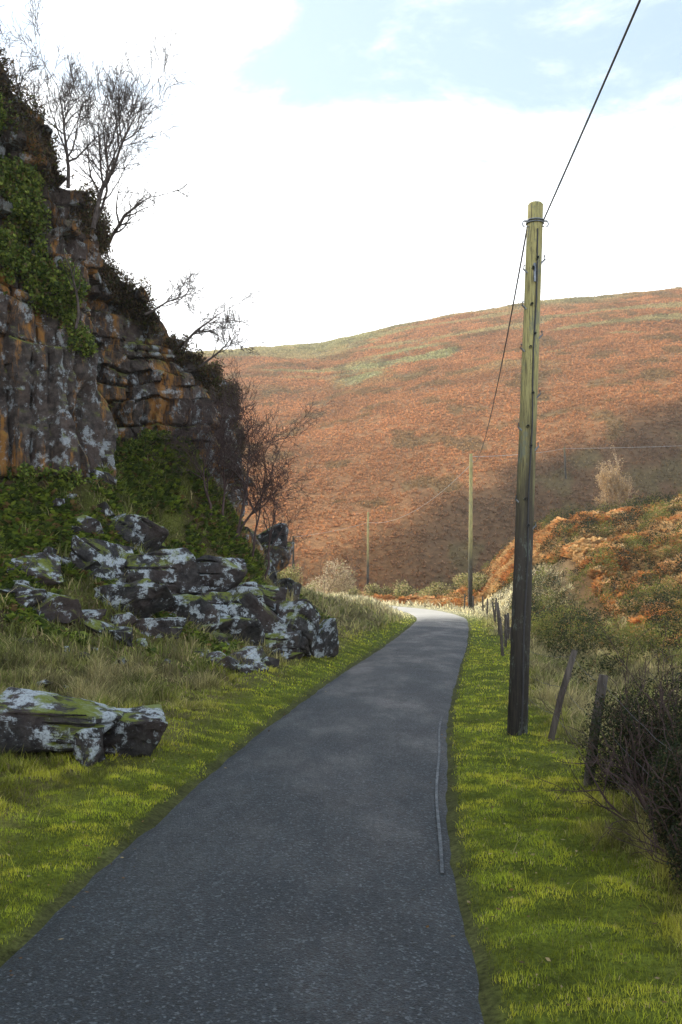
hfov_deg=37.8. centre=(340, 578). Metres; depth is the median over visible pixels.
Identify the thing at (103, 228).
heather
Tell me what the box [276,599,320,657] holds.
boulder
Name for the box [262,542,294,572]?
rock outcrop
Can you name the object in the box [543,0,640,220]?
overhead wire
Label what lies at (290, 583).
rock outcrop
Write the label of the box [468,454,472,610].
utility pole
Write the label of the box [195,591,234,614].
boulder
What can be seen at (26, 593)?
scattered rocks
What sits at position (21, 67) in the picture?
birch tree
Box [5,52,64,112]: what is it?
birch tree
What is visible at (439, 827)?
road edge line
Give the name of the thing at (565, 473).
utility pole
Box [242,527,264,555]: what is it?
rock outcrop
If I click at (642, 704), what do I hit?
bramble bush
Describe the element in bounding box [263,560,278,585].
rock outcrop
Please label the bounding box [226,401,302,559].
hawthorn shrub
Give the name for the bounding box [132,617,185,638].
boulder
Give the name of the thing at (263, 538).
rock outcrop
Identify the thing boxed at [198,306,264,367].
hawthorn tree
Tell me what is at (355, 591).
gorse bush
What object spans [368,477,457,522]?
overhead wire
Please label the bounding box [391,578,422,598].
gorse bush
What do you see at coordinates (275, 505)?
hawthorn shrub
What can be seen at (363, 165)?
sky
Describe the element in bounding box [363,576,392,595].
gorse bush
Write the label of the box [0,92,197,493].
ivy
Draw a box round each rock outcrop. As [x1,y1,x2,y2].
[241,531,255,544]
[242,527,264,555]
[257,523,288,550]
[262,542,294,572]
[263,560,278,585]
[277,578,301,600]
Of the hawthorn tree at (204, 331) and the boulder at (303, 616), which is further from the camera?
the hawthorn tree at (204, 331)
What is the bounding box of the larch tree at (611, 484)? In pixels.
[592,445,635,508]
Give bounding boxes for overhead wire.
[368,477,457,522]
[470,227,526,461]
[475,449,559,456]
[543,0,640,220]
[565,446,665,448]
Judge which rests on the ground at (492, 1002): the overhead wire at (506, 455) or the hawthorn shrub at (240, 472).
the hawthorn shrub at (240, 472)
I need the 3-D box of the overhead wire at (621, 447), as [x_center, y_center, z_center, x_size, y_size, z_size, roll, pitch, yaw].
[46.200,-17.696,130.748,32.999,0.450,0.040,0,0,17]
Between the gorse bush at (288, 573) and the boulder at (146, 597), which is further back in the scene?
the gorse bush at (288, 573)
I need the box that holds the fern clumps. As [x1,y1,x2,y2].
[0,440,336,666]
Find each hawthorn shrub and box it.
[150,364,258,515]
[153,353,322,537]
[181,361,272,520]
[217,396,334,535]
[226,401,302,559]
[230,418,325,578]
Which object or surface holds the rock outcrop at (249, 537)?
on the ground at (492, 1002)
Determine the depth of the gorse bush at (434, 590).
92.79 m
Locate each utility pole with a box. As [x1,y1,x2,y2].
[292,536,294,568]
[366,512,368,590]
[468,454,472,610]
[507,201,548,735]
[564,447,566,478]
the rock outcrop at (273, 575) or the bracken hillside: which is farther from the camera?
the bracken hillside
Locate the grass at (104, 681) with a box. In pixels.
[0,433,681,1023]
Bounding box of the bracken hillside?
[193,286,681,591]
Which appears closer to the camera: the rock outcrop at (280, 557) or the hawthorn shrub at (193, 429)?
the hawthorn shrub at (193, 429)
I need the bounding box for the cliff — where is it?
[0,65,253,521]
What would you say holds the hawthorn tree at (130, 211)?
on the cliff
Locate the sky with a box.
[0,0,681,351]
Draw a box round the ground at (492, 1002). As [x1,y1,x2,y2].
[0,288,681,1023]
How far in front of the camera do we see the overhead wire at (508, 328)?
20.13 m
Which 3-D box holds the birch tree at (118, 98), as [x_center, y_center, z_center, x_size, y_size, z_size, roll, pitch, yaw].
[-5.998,-12.980,27.590,3.108,6.783,3.741,0,0,38]
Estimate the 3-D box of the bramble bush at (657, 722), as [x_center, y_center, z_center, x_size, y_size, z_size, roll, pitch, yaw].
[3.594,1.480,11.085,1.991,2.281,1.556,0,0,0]
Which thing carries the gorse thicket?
on the ground at (492, 1002)
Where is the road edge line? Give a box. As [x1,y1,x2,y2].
[435,717,443,872]
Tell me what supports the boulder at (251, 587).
on the ground at (492, 1002)
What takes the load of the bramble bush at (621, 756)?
on the ground at (492, 1002)
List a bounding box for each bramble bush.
[535,673,681,849]
[555,686,678,795]
[568,726,681,854]
[576,610,681,799]
[592,636,681,792]
[605,700,681,867]
[643,764,681,894]
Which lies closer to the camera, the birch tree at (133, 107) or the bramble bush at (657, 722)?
the bramble bush at (657, 722)
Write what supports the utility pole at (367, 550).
on the ground at (492, 1002)
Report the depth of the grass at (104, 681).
14.63 m
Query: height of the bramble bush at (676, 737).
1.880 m
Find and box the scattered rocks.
[0,469,304,695]
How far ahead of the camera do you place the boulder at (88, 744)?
11.91 m
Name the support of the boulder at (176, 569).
on the ground at (492, 1002)
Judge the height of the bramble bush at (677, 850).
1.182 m
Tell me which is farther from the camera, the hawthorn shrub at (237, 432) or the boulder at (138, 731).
the hawthorn shrub at (237, 432)
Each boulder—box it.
[0,687,123,753]
[5,552,62,585]
[32,591,84,624]
[70,535,132,581]
[74,728,104,765]
[94,578,176,618]
[102,704,167,756]
[113,513,168,553]
[123,547,205,596]
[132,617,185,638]
[164,593,219,629]
[182,555,246,594]
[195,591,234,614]
[197,613,233,633]
[221,617,265,645]
[226,581,264,603]
[226,591,307,652]
[238,582,287,613]
[263,630,301,653]
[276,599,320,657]
[315,618,338,657]
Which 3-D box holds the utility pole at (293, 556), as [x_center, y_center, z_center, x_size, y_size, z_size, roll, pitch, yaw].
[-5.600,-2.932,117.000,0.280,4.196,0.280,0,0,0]
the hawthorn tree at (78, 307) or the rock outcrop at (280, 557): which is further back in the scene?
the rock outcrop at (280, 557)
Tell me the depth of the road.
7.52 m
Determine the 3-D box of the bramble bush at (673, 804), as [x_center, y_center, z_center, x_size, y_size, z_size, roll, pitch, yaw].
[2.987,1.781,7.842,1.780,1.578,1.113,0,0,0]
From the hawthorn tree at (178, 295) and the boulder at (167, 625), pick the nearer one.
the boulder at (167, 625)
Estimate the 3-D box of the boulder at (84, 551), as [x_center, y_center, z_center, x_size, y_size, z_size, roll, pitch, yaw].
[-5.972,-0.356,24.874,1.656,1.432,1.105,0,0,-17]
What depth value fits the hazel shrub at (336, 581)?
75.88 m
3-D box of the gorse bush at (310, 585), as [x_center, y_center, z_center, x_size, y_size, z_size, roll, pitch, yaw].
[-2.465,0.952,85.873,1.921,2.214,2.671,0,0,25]
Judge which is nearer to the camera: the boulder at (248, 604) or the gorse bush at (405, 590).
the boulder at (248, 604)
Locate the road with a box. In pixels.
[0,606,483,1023]
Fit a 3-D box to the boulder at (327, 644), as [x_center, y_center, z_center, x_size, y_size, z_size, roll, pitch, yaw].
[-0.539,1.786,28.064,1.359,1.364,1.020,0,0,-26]
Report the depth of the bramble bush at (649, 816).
8.50 m
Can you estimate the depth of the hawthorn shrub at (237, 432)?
32.62 m
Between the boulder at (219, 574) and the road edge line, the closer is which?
the road edge line
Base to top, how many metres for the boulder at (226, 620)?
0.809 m
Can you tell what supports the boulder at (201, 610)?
on the ground at (492, 1002)
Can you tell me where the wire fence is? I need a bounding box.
[464,594,679,820]
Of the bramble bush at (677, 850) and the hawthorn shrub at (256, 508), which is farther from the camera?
the hawthorn shrub at (256, 508)
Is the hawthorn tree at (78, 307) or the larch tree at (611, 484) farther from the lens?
the larch tree at (611, 484)
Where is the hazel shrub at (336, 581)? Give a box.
[304,547,362,594]
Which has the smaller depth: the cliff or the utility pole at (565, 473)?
the cliff
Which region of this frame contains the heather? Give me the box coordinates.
[0,43,245,461]
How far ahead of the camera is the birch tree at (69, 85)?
27.25 m
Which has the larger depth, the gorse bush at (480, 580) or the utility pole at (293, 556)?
the utility pole at (293, 556)
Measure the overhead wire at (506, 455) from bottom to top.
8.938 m
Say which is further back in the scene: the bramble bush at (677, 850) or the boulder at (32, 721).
the boulder at (32, 721)
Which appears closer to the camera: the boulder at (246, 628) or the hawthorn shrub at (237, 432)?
the boulder at (246, 628)
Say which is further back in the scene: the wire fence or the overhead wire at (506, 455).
the overhead wire at (506, 455)
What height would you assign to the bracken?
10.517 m
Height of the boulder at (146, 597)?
1.616 m
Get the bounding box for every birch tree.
[0,0,144,188]
[0,5,43,99]
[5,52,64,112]
[48,2,195,228]
[49,68,179,220]
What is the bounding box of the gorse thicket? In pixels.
[444,486,681,688]
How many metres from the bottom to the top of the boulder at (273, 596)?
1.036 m
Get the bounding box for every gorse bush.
[278,559,306,583]
[303,578,326,592]
[339,576,366,596]
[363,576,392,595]
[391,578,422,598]
[417,579,451,596]
[452,562,483,588]
[466,566,492,589]
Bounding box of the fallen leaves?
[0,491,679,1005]
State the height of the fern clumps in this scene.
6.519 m
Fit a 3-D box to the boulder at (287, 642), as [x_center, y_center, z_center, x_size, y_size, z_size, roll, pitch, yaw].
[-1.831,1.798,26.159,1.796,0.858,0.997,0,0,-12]
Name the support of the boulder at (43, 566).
on the ground at (492, 1002)
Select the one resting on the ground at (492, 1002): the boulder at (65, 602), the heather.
the boulder at (65, 602)
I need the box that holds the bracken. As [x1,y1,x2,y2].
[324,494,681,648]
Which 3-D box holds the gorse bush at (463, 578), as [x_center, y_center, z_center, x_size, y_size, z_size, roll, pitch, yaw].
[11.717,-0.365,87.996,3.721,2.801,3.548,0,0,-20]
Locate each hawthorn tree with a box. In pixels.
[41,185,85,328]
[108,147,194,243]
[144,262,207,314]
[183,286,269,346]
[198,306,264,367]
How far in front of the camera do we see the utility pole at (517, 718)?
15.04 m
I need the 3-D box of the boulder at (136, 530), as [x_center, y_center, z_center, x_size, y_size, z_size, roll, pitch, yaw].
[-5.589,-1.104,26.801,1.842,1.258,1.190,0,0,-30]

